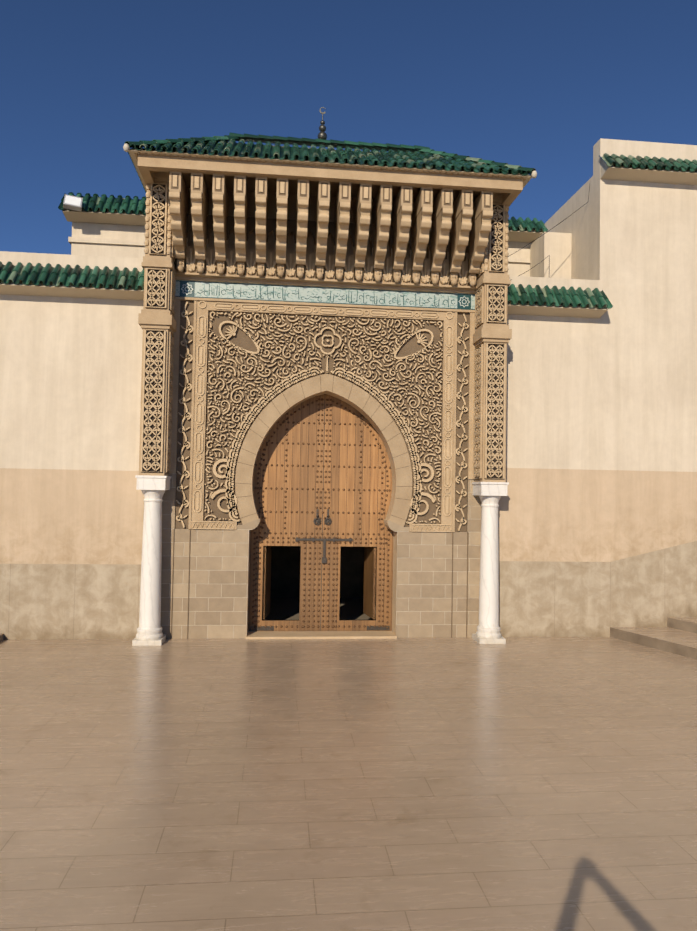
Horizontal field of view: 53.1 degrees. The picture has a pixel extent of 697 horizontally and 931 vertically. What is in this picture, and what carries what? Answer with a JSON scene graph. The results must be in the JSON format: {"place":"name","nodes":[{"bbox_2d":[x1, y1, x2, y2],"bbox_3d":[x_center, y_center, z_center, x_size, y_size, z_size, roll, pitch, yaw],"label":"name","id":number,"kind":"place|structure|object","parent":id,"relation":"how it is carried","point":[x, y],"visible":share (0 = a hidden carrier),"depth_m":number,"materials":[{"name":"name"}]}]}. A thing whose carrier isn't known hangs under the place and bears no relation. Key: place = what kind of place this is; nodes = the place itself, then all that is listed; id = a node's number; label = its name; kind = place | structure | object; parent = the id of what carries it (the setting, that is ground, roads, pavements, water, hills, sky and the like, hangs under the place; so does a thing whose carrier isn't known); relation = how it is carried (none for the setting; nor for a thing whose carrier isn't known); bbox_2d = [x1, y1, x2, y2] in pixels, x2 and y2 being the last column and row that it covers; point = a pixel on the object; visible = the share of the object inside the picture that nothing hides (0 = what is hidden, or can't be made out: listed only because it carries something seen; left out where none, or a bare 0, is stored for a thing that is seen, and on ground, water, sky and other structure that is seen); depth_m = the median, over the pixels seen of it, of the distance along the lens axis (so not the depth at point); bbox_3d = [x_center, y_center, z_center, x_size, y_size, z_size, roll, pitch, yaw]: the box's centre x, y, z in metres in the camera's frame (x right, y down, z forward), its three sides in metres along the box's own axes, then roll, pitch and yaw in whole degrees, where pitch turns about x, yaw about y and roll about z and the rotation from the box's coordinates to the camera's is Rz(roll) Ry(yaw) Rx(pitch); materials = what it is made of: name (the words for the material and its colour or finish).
{"place":"outdoors","nodes":[
{"label":"outdoors","id":0,"kind":"place"},
{"bbox_2d":[0,637,696,930],"bbox_3d":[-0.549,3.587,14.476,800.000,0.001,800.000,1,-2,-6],"label":"paved ground","id":1,"kind":"structure","parent":0,"point":[471,784],"depth_m":7.28,"materials":[{"name":"beige tile"}]},
{"bbox_2d":[0,633,3,640],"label":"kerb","id":2,"kind":"structure","parent":1,"relation":"on","point":[1,636],"depth_m":13.77,"materials":[{"name":"stone"}]},
{"bbox_2d":[0,222,175,639],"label":"wall","id":3,"kind":"structure","parent":1,"relation":"on","point":[71,514],"depth_m":14.08,"materials":[{"name":"paint"}]},
{"bbox_2d":[0,261,143,300],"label":"roof coping","id":4,"kind":"object","parent":3,"relation":"attached to","point":[58,280],"visible":1,"depth_m":13.94,"materials":[{"name":"green tile"}]},
{"bbox_2d":[58,192,145,225],"bbox_3d":[-4.752,-6.309,17.064,4.400,0.710,0.546,1,-2,-6],"label":"coping","id":5,"kind":"object","parent":3,"relation":"on","point":[120,209],"visible":0.38,"depth_m":16.95,"materials":[{"name":"green tile"}]},
{"bbox_2d":[63,194,82,211],"bbox_3d":[-6.562,-6.224,16.792,0.420,0.361,0.808,1,-2,-6],"label":"floodlight","id":6,"kind":"object","parent":5,"relation":"attached to","point":[70,202],"visible":0.96,"depth_m":16.48,"materials":[{"name":"grey metal"}]},
{"bbox_2d":[143,188,481,638],"bbox_3d":[-0.546,-1.034,15.399,7.380,9.300,1.670,1,-2,-6],"label":"gate portal","id":7,"kind":"object","parent":1,"relation":"on","point":[205,583],"visible":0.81,"depth_m":14.67,"materials":[{"name":"beige stone"}]},
{"bbox_2d":[176,300,468,531],"bbox_3d":[-0.469,-1.001,14.639,6.088,4.719,0.085,1,-2,-6],"label":"carved ornament","id":8,"kind":"object","parent":7,"relation":"attached to","point":[416,472],"visible":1,"depth_m":14.68,"materials":[{"name":"stone"}]},
{"bbox_2d":[181,283,469,306],"bbox_3d":[-0.422,-3.585,14.713,6.116,0.277,0.008,1,-2,-6],"label":"tile band script","id":9,"kind":"object","parent":7,"relation":"attached to","point":[327,296],"visible":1,"depth_m":14.72,"materials":[{"name":"tile"}]},
{"bbox_2d":[134,150,525,289],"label":"gate canopy corbels","id":10,"kind":"object","parent":7,"relation":"attached to","point":[458,207],"visible":0.98,"depth_m":13.93,"materials":[{"name":"beige wood"}]},
{"bbox_2d":[124,133,535,191],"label":"canopy roof tiles","id":11,"kind":"object","parent":7,"relation":"on","point":[416,157],"visible":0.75,"depth_m":13.84,"materials":[{"name":"green tile"}]},
{"bbox_2d":[318,107,326,144],"bbox_3d":[-0.566,-7.438,15.242,0.214,0.805,0.209,1,-2,-6],"label":"roof finial","id":12,"kind":"object","parent":11,"relation":"on","point":[322,134],"visible":0.9,"depth_m":15.20,"materials":[{"name":"grey metal"}]},
{"bbox_2d":[123,144,536,177],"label":"roof corner knobs","id":13,"kind":"object","parent":11,"relation":"attached to","point":[126,149],"visible":1,"depth_m":12.89,"materials":[{"name":"white"}]},
{"bbox_2d":[248,394,392,630],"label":"wood door","id":14,"kind":"structure","parent":1,"relation":"on","point":[281,586],"depth_m":15.13,"materials":[{"name":"brown wood"}]},
{"bbox_2d":[250,509,389,630],"bbox_3d":[-0.576,2.244,15.011,3.000,2.600,0.060,1,-2,-6],"label":"door hardware","id":15,"kind":"object","parent":14,"relation":"attached to","point":[324,559],"depth_m":15.03,"materials":[{"name":"black metal"}]},
{"bbox_2d":[252,398,390,628],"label":"door studs","id":16,"kind":"object","parent":14,"relation":"attached to","point":[316,528],"depth_m":15.06,"materials":[{"name":"black metal"}]},
{"bbox_2d":[138,172,511,481],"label":"pillars","id":17,"kind":"structure","parent":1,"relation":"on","point":[164,319],"depth_m":13.85,"materials":[{"name":"beige stone"}]},
{"bbox_2d":[140,183,508,478],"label":"carved lattice panels","id":18,"kind":"object","parent":17,"relation":"attached to","point":[152,429],"visible":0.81,"depth_m":14.16,"materials":[{"name":"beige stone"}]},
{"bbox_2d":[467,138,696,636],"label":"wall","id":19,"kind":"structure","parent":1,"relation":"on","point":[597,521],"depth_m":15.29,"materials":[{"name":"paint"}]},
{"bbox_2d":[508,216,547,241],"bbox_3d":[3.131,-6.044,17.370,3.643,0.617,0.538,1,-2,-6],"label":"tiled coping","id":20,"kind":"object","parent":19,"relation":"attached to","point":[520,229],"visible":0.21,"depth_m":17.48,"materials":[{"name":"green tile"}]},
{"bbox_2d":[508,186,589,279],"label":"cable wires","id":21,"kind":"object","parent":19,"relation":"attached to","point":[543,234],"visible":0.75,"depth_m":15.73,"materials":[{"name":"black"}]},
{"bbox_2d":[507,284,612,317],"bbox_3d":[4.417,-3.595,14.969,2.426,0.661,0.515,1,-2,-6],"label":"roof coping","id":22,"kind":"object","parent":19,"relation":"attached to","point":[555,301],"visible":0.94,"depth_m":14.95,"materials":[{"name":"green tile"}]},
{"bbox_2d":[599,153,696,185],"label":"tiled coping","id":23,"kind":"object","parent":19,"relation":"attached to","point":[648,169],"visible":1,"depth_m":15.30,"materials":[{"name":"green tile"}]},
{"bbox_2d":[610,617,696,659],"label":"steps","id":24,"kind":"structure","parent":1,"relation":"on","point":[677,635],"depth_m":14.48,"materials":[{"name":"stone"}]},
{"bbox_2d":[0,0,696,254],"label":"sky","id":25,"kind":"structure","parent":0,"point":[536,84],"materials":[{"name":"blue"}]}
]}

